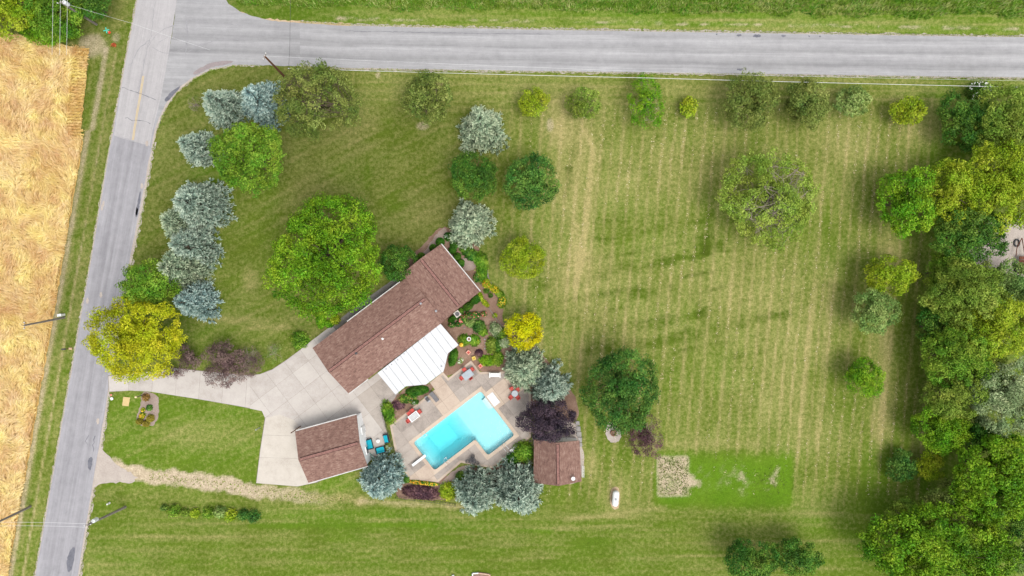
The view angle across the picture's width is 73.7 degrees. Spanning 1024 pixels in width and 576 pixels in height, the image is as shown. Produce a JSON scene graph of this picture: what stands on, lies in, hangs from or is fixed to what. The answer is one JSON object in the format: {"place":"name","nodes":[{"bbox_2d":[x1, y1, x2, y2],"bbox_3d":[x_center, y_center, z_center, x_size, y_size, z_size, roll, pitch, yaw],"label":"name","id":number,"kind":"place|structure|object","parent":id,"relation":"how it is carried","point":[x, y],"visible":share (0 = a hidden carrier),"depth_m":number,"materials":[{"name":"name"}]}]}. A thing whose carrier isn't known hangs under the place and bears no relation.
{"place":"outdoors","nodes":[
{"label":"outdoors","id":0,"kind":"place"},
{"bbox_2d":[0,33,88,575],"bbox_3d":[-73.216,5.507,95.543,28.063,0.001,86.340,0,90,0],"label":"wheat field","id":1,"kind":"structure","parent":0,"point":[49,330],"depth_m":95.54,"materials":[{"name":"plant"}]},
{"bbox_2d":[36,5,173,575],"bbox_3d":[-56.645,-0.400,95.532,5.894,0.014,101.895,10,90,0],"label":"road","id":2,"kind":"structure","parent":0,"point":[84,412],"depth_m":95.54,"materials":[{"name":"grey asphalt"}]},
{"bbox_2d":[114,0,176,145],"bbox_3d":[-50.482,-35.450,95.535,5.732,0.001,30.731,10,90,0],"label":"road resurfaced","id":3,"kind":"structure","parent":2,"relation":"on","point":[154,69],"depth_m":95.53,"materials":[{"name":"grey asphalt"}]},
{"bbox_2d":[148,0,309,130],"bbox_3d":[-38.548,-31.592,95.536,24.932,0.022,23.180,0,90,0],"label":"road apron","id":4,"kind":"object","parent":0,"point":[224,32],"visible":0.98,"depth_m":95.55,"materials":[{"name":"grey asphalt"}]},
{"bbox_2d":[108,327,398,486],"bbox_3d":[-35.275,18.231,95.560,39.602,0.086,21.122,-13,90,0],"label":"driveway","id":5,"kind":"structure","parent":0,"point":[303,388],"depth_m":95.52,"materials":[{"name":"concrete"}]},
{"bbox_2d":[295,413,370,483],"bbox_3d":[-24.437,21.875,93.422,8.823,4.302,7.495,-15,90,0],"label":"garage","id":6,"kind":"structure","parent":5,"relation":"on","point":[332,448],"depth_m":92.13,"materials":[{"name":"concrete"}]},
{"bbox_2d":[0,0,1023,575],"bbox_3d":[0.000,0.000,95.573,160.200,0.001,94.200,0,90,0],"label":"lawn","id":7,"kind":"structure","parent":0,"point":[388,160],"depth_m":95.57,"materials":[{"name":"green plant"}]},
{"bbox_2d":[0,0,44,41],"bbox_3d":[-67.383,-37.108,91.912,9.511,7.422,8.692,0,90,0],"label":"deciduous tree","id":8,"kind":"object","parent":7,"relation":"on","point":[14,13],"visible":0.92,"depth_m":90.45,"materials":[{"name":"green plant"}]},
{"bbox_2d":[19,20,76,47],"bbox_3d":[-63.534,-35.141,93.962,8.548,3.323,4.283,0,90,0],"label":"thicket bush","id":9,"kind":"object","parent":7,"relation":"on","point":[30,38],"visible":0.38,"depth_m":93.32,"materials":[{"name":"green plant"}]},
{"bbox_2d":[16,0,88,42],"bbox_3d":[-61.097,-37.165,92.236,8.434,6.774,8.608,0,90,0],"label":"deciduous tree","id":10,"kind":"object","parent":7,"relation":"on","point":[60,15],"visible":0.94,"depth_m":90.59,"materials":[{"name":"green plant"}]},
{"bbox_2d":[33,0,136,575],"bbox_3d":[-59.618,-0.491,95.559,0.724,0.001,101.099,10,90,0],"label":"gravel shoulder","id":11,"kind":"object","parent":7,"relation":"on","point":[111,135],"visible":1,"depth_m":95.56},
{"bbox_2d":[60,0,111,20],"bbox_3d":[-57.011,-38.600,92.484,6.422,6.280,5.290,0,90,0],"label":"deciduous tree","id":12,"kind":"object","parent":7,"relation":"on","point":[95,5],"visible":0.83,"depth_m":91.28,"materials":[{"name":"green plant"}]},
{"bbox_2d":[95,449,136,486],"bbox_3d":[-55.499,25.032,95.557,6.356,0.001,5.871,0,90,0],"label":"gravel lane mouth","id":13,"kind":"object","parent":7,"relation":"on","point":[110,471],"visible":1,"depth_m":95.56},
{"bbox_2d":[78,142,156,575],"bbox_3d":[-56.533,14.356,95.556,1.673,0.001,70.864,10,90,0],"label":"gravel shoulder","id":14,"kind":"object","parent":7,"relation":"on","point":[131,261],"visible":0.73,"depth_m":95.56},
{"bbox_2d":[81,289,187,383],"bbox_3d":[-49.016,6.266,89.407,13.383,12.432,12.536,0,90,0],"label":"deciduous tree","id":15,"kind":"object","parent":7,"relation":"on","point":[144,332],"visible":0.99,"depth_m":86.34,"materials":[{"name":"yellow plant"}]},
{"bbox_2d":[137,392,158,425],"bbox_3d":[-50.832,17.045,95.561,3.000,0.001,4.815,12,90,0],"label":"driveway island bed","id":16,"kind":"object","parent":7,"relation":"on","point":[154,400],"visible":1,"depth_m":95.56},
{"bbox_2d":[115,257,181,314],"bbox_3d":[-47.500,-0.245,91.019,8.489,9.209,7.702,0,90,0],"label":"deciduous tree","id":17,"kind":"object","parent":7,"relation":"on","point":[149,285],"visible":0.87,"depth_m":88.24,"materials":[{"name":"green plant"}]},
{"bbox_2d":[159,206,202,241],"bbox_3d":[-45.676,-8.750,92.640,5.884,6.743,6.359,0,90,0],"label":"spruce tree","id":18,"kind":"object","parent":7,"relation":"on","point":[171,224],"visible":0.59,"depth_m":91.67,"materials":[{"name":"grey plant"}]},
{"bbox_2d":[156,245,215,291],"bbox_3d":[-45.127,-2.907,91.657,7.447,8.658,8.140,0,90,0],"label":"spruce tree","id":19,"kind":"object","parent":7,"relation":"on","point":[174,266],"visible":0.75,"depth_m":91.68,"materials":[{"name":"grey plant"}]},
{"bbox_2d":[174,341,201,371],"bbox_3d":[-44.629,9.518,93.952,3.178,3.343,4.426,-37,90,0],"label":"purple shrub","id":20,"kind":"object","parent":7,"relation":"on","point":[188,355],"visible":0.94,"depth_m":93.26,"materials":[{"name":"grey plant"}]},
{"bbox_2d":[167,224,225,269],"bbox_3d":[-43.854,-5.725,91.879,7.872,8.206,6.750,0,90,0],"label":"spruce tree","id":21,"kind":"object","parent":7,"relation":"on","point":[180,240],"visible":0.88,"depth_m":92.38,"materials":[{"name":"grey plant"}]},
{"bbox_2d":[175,130,220,168],"bbox_3d":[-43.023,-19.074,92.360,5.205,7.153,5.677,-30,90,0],"label":"spruce tree","id":22,"kind":"object","parent":7,"relation":"on","point":[193,146],"visible":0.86,"depth_m":92.54,"materials":[{"name":"grey plant"}]},
{"bbox_2d":[172,280,224,323],"bbox_3d":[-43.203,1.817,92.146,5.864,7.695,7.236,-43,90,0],"label":"spruce tree","id":23,"kind":"object","parent":7,"relation":"on","point":[185,301],"visible":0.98,"depth_m":92.77,"materials":[{"name":"blue plant"}]},
{"bbox_2d":[172,178,237,234],"bbox_3d":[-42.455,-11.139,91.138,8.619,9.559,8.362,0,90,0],"label":"spruce tree","id":24,"kind":"object","parent":7,"relation":"on","point":[188,208],"visible":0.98,"depth_m":91.92,"materials":[{"name":"grey plant"}]},
{"bbox_2d":[151,65,259,149],"bbox_3d":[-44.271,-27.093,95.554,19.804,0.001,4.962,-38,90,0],"label":"gravel shoulder","id":25,"kind":"object","parent":7,"relation":"on","point":[167,104],"visible":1,"depth_m":95.55},
{"bbox_2d":[199,339,248,388],"bbox_3d":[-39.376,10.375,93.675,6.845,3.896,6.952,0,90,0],"label":"purple shrub","id":26,"kind":"object","parent":7,"relation":"on","point":[225,362],"visible":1,"depth_m":92.79,"materials":[{"name":"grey plant"}]},
{"bbox_2d":[201,89,250,131],"bbox_3d":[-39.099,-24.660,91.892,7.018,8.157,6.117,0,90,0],"label":"spruce tree","id":27,"kind":"object","parent":7,"relation":"on","point":[219,113],"visible":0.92,"depth_m":92.35,"materials":[{"name":"grey plant"}]},
{"bbox_2d":[206,121,286,197],"bbox_3d":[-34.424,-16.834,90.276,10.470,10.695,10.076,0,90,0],"label":"deciduous tree","id":28,"kind":"object","parent":7,"relation":"on","point":[240,147],"visible":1,"depth_m":87.79,"materials":[{"name":"green plant"}]},
{"bbox_2d":[230,345,264,377],"bbox_3d":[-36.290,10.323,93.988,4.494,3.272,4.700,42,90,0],"label":"purple shrub","id":29,"kind":"object","parent":7,"relation":"on","point":[246,357],"visible":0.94,"depth_m":93.34,"materials":[{"name":"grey plant"}]},
{"bbox_2d":[240,80,289,131],"bbox_3d":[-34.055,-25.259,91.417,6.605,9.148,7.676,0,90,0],"label":"spruce tree","id":30,"kind":"object","parent":7,"relation":"on","point":[255,96],"visible":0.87,"depth_m":91.78,"materials":[{"name":"blue plant"}]},
{"bbox_2d":[289,330,309,349],"bbox_3d":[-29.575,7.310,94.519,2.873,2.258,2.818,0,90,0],"label":"shrub","id":31,"kind":"object","parent":7,"relation":"on","point":[298,339],"visible":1,"depth_m":94.50,"materials":[{"name":"green plant"}]},
{"bbox_2d":[271,57,362,144],"bbox_3d":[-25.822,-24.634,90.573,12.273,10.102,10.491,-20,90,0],"label":"deciduous tree","id":32,"kind":"object","parent":7,"relation":"on","point":[317,102],"visible":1,"depth_m":88.22,"materials":[{"name":"green plant"}]},
{"bbox_2d":[261,190,382,322],"bbox_3d":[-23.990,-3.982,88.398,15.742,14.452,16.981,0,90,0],"label":"deciduous tree","id":33,"kind":"object","parent":7,"relation":"on","point":[330,265],"visible":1,"depth_m":84.64,"materials":[{"name":"green plant"}]},
{"bbox_2d":[333,275,402,329],"bbox_3d":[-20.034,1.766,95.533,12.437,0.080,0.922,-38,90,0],"label":"porch walk","id":34,"kind":"structure","parent":7,"relation":"on","point":[344,319],"depth_m":95.49,"materials":[{"name":"grey concrete"}]},
{"bbox_2d":[356,447,407,500],"bbox_3d":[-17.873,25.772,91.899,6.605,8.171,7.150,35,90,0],"label":"spruce tree","id":35,"kind":"object","parent":7,"relation":"on","point":[388,482],"visible":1,"depth_m":92.91,"materials":[{"name":"blue plant"}]},
{"bbox_2d":[313,244,479,393],"bbox_3d":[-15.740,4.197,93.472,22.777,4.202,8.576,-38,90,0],"label":"house","id":36,"kind":"structure","parent":7,"relation":"on","point":[436,287],"depth_m":92.11,"materials":[{"name":"concrete"}]},
{"bbox_2d":[376,244,417,281],"bbox_3d":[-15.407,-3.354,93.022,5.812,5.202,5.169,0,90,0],"label":"deciduous tree","id":37,"kind":"object","parent":7,"relation":"on","point":[400,262],"visible":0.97,"depth_m":91.68,"materials":[{"name":"green plant"}]},
{"bbox_2d":[378,324,457,394],"bbox_3d":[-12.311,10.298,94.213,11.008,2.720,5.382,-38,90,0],"label":"sunroom","id":38,"kind":"structure","parent":7,"relation":"on","point":[422,361],"depth_m":93.03,"materials":[{"name":"white metal"}]},
{"bbox_2d":[399,68,452,125],"bbox_3d":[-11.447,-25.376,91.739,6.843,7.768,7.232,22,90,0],"label":"deciduous tree","id":39,"kind":"object","parent":7,"relation":"on","point":[427,101],"visible":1,"depth_m":89.64,"materials":[{"name":"green plant"}]},
{"bbox_2d":[390,361,530,481],"bbox_3d":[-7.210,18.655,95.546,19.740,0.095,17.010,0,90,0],"label":"pool deck","id":40,"kind":"structure","parent":7,"relation":"on","point":[452,391],"depth_m":95.51,"materials":[{"name":"beige concrete"}]},
{"bbox_2d":[388,384,432,422],"bbox_3d":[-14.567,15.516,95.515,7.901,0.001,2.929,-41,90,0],"label":"sunroom bed","id":41,"kind":"object","parent":40,"relation":"on","point":[400,413],"visible":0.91,"depth_m":95.52,"materials":[{"name":"brown soil"}]},
{"bbox_2d":[380,399,395,424],"bbox_3d":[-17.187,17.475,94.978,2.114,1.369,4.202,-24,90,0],"label":"garden plant","id":42,"kind":"object","parent":41,"relation":"on","point":[387,414],"visible":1,"depth_m":94.90,"materials":[{"name":"green plant"}]},
{"bbox_2d":[409,386,518,474],"bbox_3d":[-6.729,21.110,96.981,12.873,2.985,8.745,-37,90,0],"label":"swimming pool","id":43,"kind":"structure","parent":40,"relation":"in","point":[463,426],"depth_m":96.69,"materials":[{"name":"liquid"}]},
{"bbox_2d":[482,388,503,408],"bbox_3d":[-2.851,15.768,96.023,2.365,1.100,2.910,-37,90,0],"label":"pool steps","id":44,"kind":"structure","parent":43,"relation":"on","point":[493,397],"depth_m":95.50,"materials":[{"name":"white concrete"}]},
{"bbox_2d":[396,444,532,500],"bbox_3d":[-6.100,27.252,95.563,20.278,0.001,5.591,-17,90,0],"label":"mulch strip","id":45,"kind":"object","parent":7,"relation":"on","point":[400,494],"visible":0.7,"depth_m":95.56,"materials":[{"name":"brown soil"}]},
{"bbox_2d":[401,484,442,500],"bbox_3d":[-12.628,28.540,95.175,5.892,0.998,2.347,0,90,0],"label":"barberry hedge","id":46,"kind":"object","parent":45,"relation":"on","point":[419,490],"visible":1,"depth_m":95.11,"materials":[{"name":"purple plant"}]},
{"bbox_2d":[439,480,456,501],"bbox_3d":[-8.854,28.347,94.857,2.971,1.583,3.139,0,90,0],"label":"garden plant","id":47,"kind":"object","parent":45,"relation":"on","point":[445,489],"visible":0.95,"depth_m":94.83,"materials":[{"name":"green plant"}]},
{"bbox_2d":[451,463,496,516],"bbox_3d":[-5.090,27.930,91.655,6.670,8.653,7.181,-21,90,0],"label":"spruce tree","id":48,"kind":"object","parent":45,"relation":"on","point":[466,488],"visible":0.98,"depth_m":92.30,"materials":[{"name":"grey plant"}]},
{"bbox_2d":[486,452,543,515],"bbox_3d":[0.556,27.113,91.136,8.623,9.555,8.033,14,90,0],"label":"spruce tree","id":49,"kind":"object","parent":45,"relation":"on","point":[523,499],"visible":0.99,"depth_m":91.89,"materials":[{"name":"grey plant"}]},
{"bbox_2d":[511,439,533,464],"bbox_3d":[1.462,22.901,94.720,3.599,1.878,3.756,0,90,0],"label":"garden plant","id":50,"kind":"object","parent":45,"relation":"on","point":[520,452],"visible":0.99,"depth_m":94.63,"materials":[{"name":"green plant"}]},
{"bbox_2d":[448,150,498,202],"bbox_3d":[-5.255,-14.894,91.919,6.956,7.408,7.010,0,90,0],"label":"deciduous tree","id":51,"kind":"object","parent":7,"relation":"on","point":[477,174],"visible":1,"depth_m":90.13,"materials":[{"name":"green plant"}]},
{"bbox_2d":[455,105,511,156],"bbox_3d":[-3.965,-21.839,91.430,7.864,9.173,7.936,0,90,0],"label":"spruce tree","id":52,"kind":"object","parent":7,"relation":"on","point":[480,137],"visible":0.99,"depth_m":92.25,"materials":[{"name":"grey plant"}]},
{"bbox_2d":[394,227,578,420],"bbox_3d":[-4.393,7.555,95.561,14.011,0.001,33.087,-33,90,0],"label":"garden bed","id":53,"kind":"object","parent":7,"relation":"on","point":[455,332],"visible":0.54,"depth_m":95.56,"materials":[{"name":"brown soil"}]},
{"bbox_2d":[443,198,497,249],"bbox_3d":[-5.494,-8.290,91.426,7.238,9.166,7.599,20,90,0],"label":"spruce tree","id":54,"kind":"object","parent":53,"relation":"on","point":[469,223],"visible":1,"depth_m":92.44,"materials":[{"name":"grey plant"}]},
{"bbox_2d":[502,346,547,392],"bbox_3d":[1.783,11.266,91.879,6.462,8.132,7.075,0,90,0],"label":"spruce tree","id":55,"kind":"object","parent":53,"relation":"on","point":[529,364],"visible":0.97,"depth_m":92.44,"materials":[{"name":"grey plant"}]},
{"bbox_2d":[526,357,573,407],"bbox_3d":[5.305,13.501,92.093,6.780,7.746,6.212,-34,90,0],"label":"spruce tree","id":56,"kind":"object","parent":53,"relation":"on","point":[559,384],"visible":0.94,"depth_m":92.58,"materials":[{"name":"grey plant"}]},
{"bbox_2d":[499,235,546,279],"bbox_3d":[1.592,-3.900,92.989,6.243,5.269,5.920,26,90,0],"label":"deciduous tree","id":57,"kind":"object","parent":7,"relation":"on","point":[522,254],"visible":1,"depth_m":91.53,"materials":[{"name":"green plant"}]},
{"bbox_2d":[503,312,543,350],"bbox_3d":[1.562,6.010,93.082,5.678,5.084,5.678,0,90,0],"label":"deciduous tree","id":58,"kind":"object","parent":7,"relation":"on","point":[523,332],"visible":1,"depth_m":91.93,"materials":[{"name":"yellow plant"}]},
{"bbox_2d":[501,151,561,210],"bbox_3d":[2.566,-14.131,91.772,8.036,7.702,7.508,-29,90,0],"label":"deciduous tree","id":59,"kind":"object","parent":7,"relation":"on","point":[530,175],"visible":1,"depth_m":89.66,"materials":[{"name":"green plant"}]},
{"bbox_2d":[517,86,550,116],"bbox_3d":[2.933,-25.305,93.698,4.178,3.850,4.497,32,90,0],"label":"deciduous tree","id":60,"kind":"object","parent":7,"relation":"on","point":[532,103],"visible":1,"depth_m":92.76,"materials":[{"name":"green plant"}]},
{"bbox_2d":[515,398,576,443],"bbox_3d":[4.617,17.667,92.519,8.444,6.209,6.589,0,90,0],"label":"deciduous tree","id":61,"kind":"object","parent":7,"relation":"on","point":[547,421],"visible":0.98,"depth_m":90.71,"materials":[{"name":"purple plant"}]},
{"bbox_2d":[564,84,601,118],"bbox_3d":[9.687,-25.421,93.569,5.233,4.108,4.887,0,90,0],"label":"deciduous tree","id":62,"kind":"object","parent":7,"relation":"on","point":[581,104],"visible":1,"depth_m":92.73,"materials":[{"name":"green plant"}]},
{"bbox_2d":[578,345,660,435],"bbox_3d":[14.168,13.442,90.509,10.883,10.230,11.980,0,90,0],"label":"deciduous tree","id":63,"kind":"object","parent":7,"relation":"on","point":[625,392],"visible":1,"depth_m":88.30,"materials":[{"name":"green plant"}]},
{"bbox_2d":[626,72,665,130],"bbox_3d":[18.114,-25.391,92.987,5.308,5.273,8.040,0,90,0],"label":"deciduous tree","id":64,"kind":"object","parent":7,"relation":"on","point":[647,99],"visible":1,"depth_m":91.90,"materials":[{"name":"green plant"}]},
{"bbox_2d":[628,413,663,459],"bbox_3d":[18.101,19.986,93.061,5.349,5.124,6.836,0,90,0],"label":"deciduous tree","id":65,"kind":"object","parent":7,"relation":"on","point":[645,437],"visible":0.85,"depth_m":92.14,"materials":[{"name":"purple plant"}]},
{"bbox_2d":[302,20,1023,36],"bbox_3d":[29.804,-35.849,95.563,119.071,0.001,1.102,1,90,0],"label":"gravel shoulder","id":66,"kind":"object","parent":7,"relation":"on","point":[597,29],"visible":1,"depth_m":95.56},
{"bbox_2d":[303,66,1022,79],"bbox_3d":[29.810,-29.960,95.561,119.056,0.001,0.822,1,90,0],"label":"gravel shoulder","id":67,"kind":"object","parent":7,"relation":"on","point":[572,72],"visible":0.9,"depth_m":95.56},
{"bbox_2d":[678,95,698,118],"bbox_3d":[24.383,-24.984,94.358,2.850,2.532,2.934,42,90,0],"label":"deciduous tree","id":68,"kind":"object","parent":7,"relation":"on","point":[689,105],"visible":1,"depth_m":93.69,"materials":[{"name":"green plant"}]},
{"bbox_2d":[525,107,931,494],"bbox_3d":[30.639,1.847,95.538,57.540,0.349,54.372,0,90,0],"label":"grass clippings","id":69,"kind":"object","parent":7,"relation":"on","point":[720,306],"depth_m":95.54,"materials":[{"name":"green plant"}]},
{"bbox_2d":[658,457,799,504],"bbox_3d":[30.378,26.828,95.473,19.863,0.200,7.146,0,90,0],"label":"weeds","id":70,"kind":"object","parent":7,"relation":"on","point":[674,491],"visible":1,"depth_m":95.53,"materials":[{"name":"green plant"}]},
{"bbox_2d":[722,68,780,132],"bbox_3d":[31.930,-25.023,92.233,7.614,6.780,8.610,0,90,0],"label":"deciduous tree","id":71,"kind":"object","parent":7,"relation":"on","point":[745,99],"visible":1,"depth_m":90.56,"materials":[{"name":"green plant"}]},
{"bbox_2d":[722,537,780,575],"bbox_3d":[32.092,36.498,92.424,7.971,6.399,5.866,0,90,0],"label":"deciduous tree","id":72,"kind":"object","parent":7,"relation":"on","point":[746,557],"visible":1,"depth_m":90.60,"materials":[{"name":"green plant"}]},
{"bbox_2d":[714,146,823,253],"bbox_3d":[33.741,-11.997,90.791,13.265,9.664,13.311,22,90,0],"label":"deciduous tree","id":73,"kind":"object","parent":7,"relation":"on","point":[762,201],"visible":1,"depth_m":88.95,"materials":[{"name":"green plant"}]},
{"bbox_2d":[772,536,825,575],"bbox_3d":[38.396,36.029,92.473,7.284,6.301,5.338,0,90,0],"label":"deciduous tree","id":74,"kind":"object","parent":7,"relation":"on","point":[794,556],"visible":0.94,"depth_m":90.78,"materials":[{"name":"green plant"}]},
{"bbox_2d":[783,77,832,130],"bbox_3d":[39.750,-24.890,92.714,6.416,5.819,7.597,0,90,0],"label":"deciduous tree","id":75,"kind":"object","parent":7,"relation":"on","point":[803,101],"visible":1,"depth_m":91.30,"materials":[{"name":"green plant"}]},
{"bbox_2d":[832,84,872,117],"bbox_3d":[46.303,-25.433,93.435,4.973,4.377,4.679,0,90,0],"label":"deciduous tree","id":76,"kind":"object","parent":7,"relation":"on","point":[853,103],"visible":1,"depth_m":92.41,"materials":[{"name":"green plant"}]},
{"bbox_2d":[844,356,885,397],"bbox_3d":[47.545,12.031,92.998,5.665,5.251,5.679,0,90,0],"label":"deciduous tree","id":77,"kind":"object","parent":7,"relation":"on","point":[863,377],"visible":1,"depth_m":91.65,"materials":[{"name":"green plant"}]},
{"bbox_2d":[848,287,903,335],"bbox_3d":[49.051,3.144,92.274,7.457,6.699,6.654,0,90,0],"label":"deciduous tree","id":78,"kind":"object","parent":7,"relation":"on","point":[875,311],"visible":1,"depth_m":90.66,"materials":[{"name":"green plant"}]},
{"bbox_2d":[863,254,921,295],"bbox_3d":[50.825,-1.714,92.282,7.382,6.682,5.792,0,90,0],"label":"deciduous tree","id":79,"kind":"object","parent":7,"relation":"on","point":[884,275],"visible":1,"depth_m":90.53,"materials":[{"name":"green plant"}]},
{"bbox_2d":[884,447,918,482],"bbox_3d":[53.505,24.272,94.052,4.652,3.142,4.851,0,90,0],"label":"deciduous tree","id":80,"kind":"object","parent":7,"relation":"on","point":[901,460],"visible":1,"depth_m":93.30,"materials":[{"name":"green plant"}]},
{"bbox_2d":[875,165,936,240],"bbox_3d":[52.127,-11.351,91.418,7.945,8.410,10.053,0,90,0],"label":"deciduous tree","id":81,"kind":"object","parent":7,"relation":"on","point":[904,205],"visible":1,"depth_m":89.47,"materials":[{"name":"green plant"}]},
{"bbox_2d":[888,95,927,125],"bbox_3d":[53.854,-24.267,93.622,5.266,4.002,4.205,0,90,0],"label":"deciduous tree","id":82,"kind":"object","parent":7,"relation":"on","point":[902,110],"visible":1,"depth_m":92.68,"materials":[{"name":"green plant"}]},
{"bbox_2d":[882,495,944,542],"bbox_3d":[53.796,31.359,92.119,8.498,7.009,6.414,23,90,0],"label":"deciduous tree","id":83,"kind":"object","parent":7,"relation":"on","point":[901,504],"visible":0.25,"depth_m":90.87,"materials":[{"name":"green plant"}]},
{"bbox_2d":[915,450,945,481],"bbox_3d":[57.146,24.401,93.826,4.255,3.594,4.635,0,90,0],"label":"deciduous tree","id":84,"kind":"object","parent":7,"relation":"on","point":[925,462],"visible":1,"depth_m":92.93,"materials":[{"name":"green plant"}]},
{"bbox_2d":[914,303,957,349],"bbox_3d":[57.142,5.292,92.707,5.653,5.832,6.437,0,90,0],"label":"deciduous tree","id":85,"kind":"object","parent":7,"relation":"on","point":[933,323],"visible":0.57,"depth_m":91.35,"materials":[{"name":"green plant"}]},
{"bbox_2d":[855,499,1023,575],"bbox_3d":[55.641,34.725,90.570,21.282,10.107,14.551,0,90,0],"label":"deciduous tree","id":86,"kind":"object","parent":7,"relation":"on","point":[922,552],"visible":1,"depth_m":87.97,"materials":[{"name":"green plant"}]},
{"bbox_2d":[922,252,962,291],"bbox_3d":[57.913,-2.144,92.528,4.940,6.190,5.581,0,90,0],"label":"deciduous tree","id":87,"kind":"object","parent":7,"relation":"on","point":[937,260],"visible":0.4,"depth_m":91.51,"materials":[{"name":"green plant"}]},
{"bbox_2d":[910,401,974,456],"bbox_3d":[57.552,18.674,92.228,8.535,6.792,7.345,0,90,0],"label":"deciduous tree","id":88,"kind":"object","parent":7,"relation":"on","point":[936,424],"visible":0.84,"depth_m":90.20,"materials":[{"name":"green plant"}]},
{"bbox_2d":[921,157,983,229],"bbox_3d":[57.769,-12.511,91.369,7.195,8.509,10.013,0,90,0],"label":"deciduous tree","id":89,"kind":"object","parent":7,"relation":"on","point":[945,192],"visible":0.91,"depth_m":89.28,"materials":[{"name":"green plant"}]},
{"bbox_2d":[919,372,990,420],"bbox_3d":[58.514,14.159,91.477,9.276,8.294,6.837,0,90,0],"label":"deciduous tree","id":90,"kind":"object","parent":7,"relation":"on","point":[958,401],"visible":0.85,"depth_m":89.00,"materials":[{"name":"green plant"}]},
{"bbox_2d":[918,476,992,531],"bbox_3d":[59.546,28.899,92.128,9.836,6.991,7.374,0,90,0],"label":"deciduous tree","id":91,"kind":"object","parent":7,"relation":"on","point":[946,498],"visible":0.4,"depth_m":90.56,"materials":[{"name":"green plant"}]},
{"bbox_2d":[919,326,995,392],"bbox_3d":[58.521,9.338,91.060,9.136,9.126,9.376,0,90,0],"label":"deciduous tree","id":92,"kind":"object","parent":7,"relation":"on","point":[954,356],"visible":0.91,"depth_m":88.47,"materials":[{"name":"green plant"}]},
{"bbox_2d":[917,255,1008,330],"bbox_3d":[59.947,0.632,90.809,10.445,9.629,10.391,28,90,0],"label":"deciduous tree","id":93,"kind":"object","parent":7,"relation":"on","point":[971,292],"visible":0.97,"depth_m":88.60,"materials":[{"name":"green plant"}]},
{"bbox_2d":[936,87,995,153],"bbox_3d":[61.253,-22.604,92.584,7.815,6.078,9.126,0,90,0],"label":"deciduous tree","id":94,"kind":"object","parent":7,"relation":"on","point":[966,115],"visible":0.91,"depth_m":91.19,"materials":[{"name":"green plant"}]},
{"bbox_2d":[928,206,1011,262],"bbox_3d":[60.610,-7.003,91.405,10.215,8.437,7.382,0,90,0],"label":"deciduous tree","id":95,"kind":"object","parent":7,"relation":"on","point":[969,235],"visible":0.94,"depth_m":88.96,"materials":[{"name":"green plant"}]},
{"bbox_2d":[958,415,1000,453],"bbox_3d":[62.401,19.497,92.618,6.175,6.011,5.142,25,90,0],"label":"deciduous tree","id":96,"kind":"object","parent":7,"relation":"on","point":[978,430],"visible":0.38,"depth_m":90.62,"materials":[{"name":"green plant"}]},
{"bbox_2d":[948,432,1023,527],"bbox_3d":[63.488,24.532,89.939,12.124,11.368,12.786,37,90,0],"label":"deciduous tree","id":97,"kind":"object","parent":7,"relation":"on","point":[995,468],"visible":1,"depth_m":87.13,"materials":[{"name":"green plant"}]},
{"bbox_2d":[951,136,1023,238],"bbox_3d":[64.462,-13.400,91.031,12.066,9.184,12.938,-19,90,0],"label":"deciduous tree","id":98,"kind":"object","parent":7,"relation":"on","point":[999,188],"visible":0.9,"depth_m":88.46,"materials":[{"name":"green plant"}]},
{"bbox_2d":[959,292,1023,359],"bbox_3d":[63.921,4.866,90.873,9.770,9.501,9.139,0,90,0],"label":"deciduous tree","id":99,"kind":"object","parent":7,"relation":"on","point":[996,326],"visible":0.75,"depth_m":88.16,"materials":[{"name":"green plant"}]},
{"bbox_2d":[960,355,1023,437],"bbox_3d":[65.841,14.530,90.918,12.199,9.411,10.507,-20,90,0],"label":"deciduous tree","id":100,"kind":"object","parent":7,"relation":"on","point":[1010,400],"visible":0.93,"depth_m":88.65,"materials":[{"name":"green plant"}]},
{"bbox_2d":[967,218,1023,276],"bbox_3d":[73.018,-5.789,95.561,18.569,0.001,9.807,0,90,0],"label":"gravel yard","id":101,"kind":"structure","parent":7,"relation":"on","point":[1013,234],"depth_m":95.56,"materials":[{"name":"grey gravel"}]},
{"bbox_2d":[973,81,1023,158],"bbox_3d":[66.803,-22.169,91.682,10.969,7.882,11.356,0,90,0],"label":"deciduous tree","id":102,"kind":"object","parent":7,"relation":"on","point":[1011,117],"visible":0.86,"depth_m":89.74,"materials":[{"name":"green plant"}]},
{"bbox_2d":[982,257,1023,314],"bbox_3d":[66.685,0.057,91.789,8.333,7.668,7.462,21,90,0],"label":"deciduous tree","id":103,"kind":"object","parent":7,"relation":"on","point":[1015,286],"visible":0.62,"depth_m":90.00,"materials":[{"name":"green plant"}]},
{"bbox_2d":[995,508,1023,538],"bbox_3d":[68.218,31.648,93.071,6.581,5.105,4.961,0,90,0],"label":"deciduous tree","id":104,"kind":"object","parent":7,"relation":"on","point":[1017,525],"visible":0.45,"depth_m":91.58,"materials":[{"name":"green plant"}]},
{"bbox_2d":[532,422,583,483],"bbox_3d":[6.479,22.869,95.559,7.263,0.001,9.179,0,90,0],"label":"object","id":105,"kind":"structure","parent":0,"point":[581,449],"depth_m":95.56,"materials":[{"name":"beige concrete"}]},
{"bbox_2d":[534,437,580,485],"bbox_3d":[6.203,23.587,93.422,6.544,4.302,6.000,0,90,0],"label":"shed","id":106,"kind":"structure","parent":105,"relation":"on","point":[558,463],"depth_m":92.20,"materials":[{"name":"wood"}]},
{"bbox_2d":[236,0,1023,19],"bbox_3d":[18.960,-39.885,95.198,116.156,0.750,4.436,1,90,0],"label":"meadow grass","id":107,"kind":"structure","parent":0,"point":[1012,12],"depth_m":95.41,"materials":[{"name":"green plant"}]},
{"bbox_2d":[300,23,1023,77],"bbox_3d":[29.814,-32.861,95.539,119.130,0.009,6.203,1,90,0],"label":"road","id":108,"kind":"structure","parent":0,"point":[626,51],"depth_m":95.54,"materials":[{"name":"grey asphalt"}]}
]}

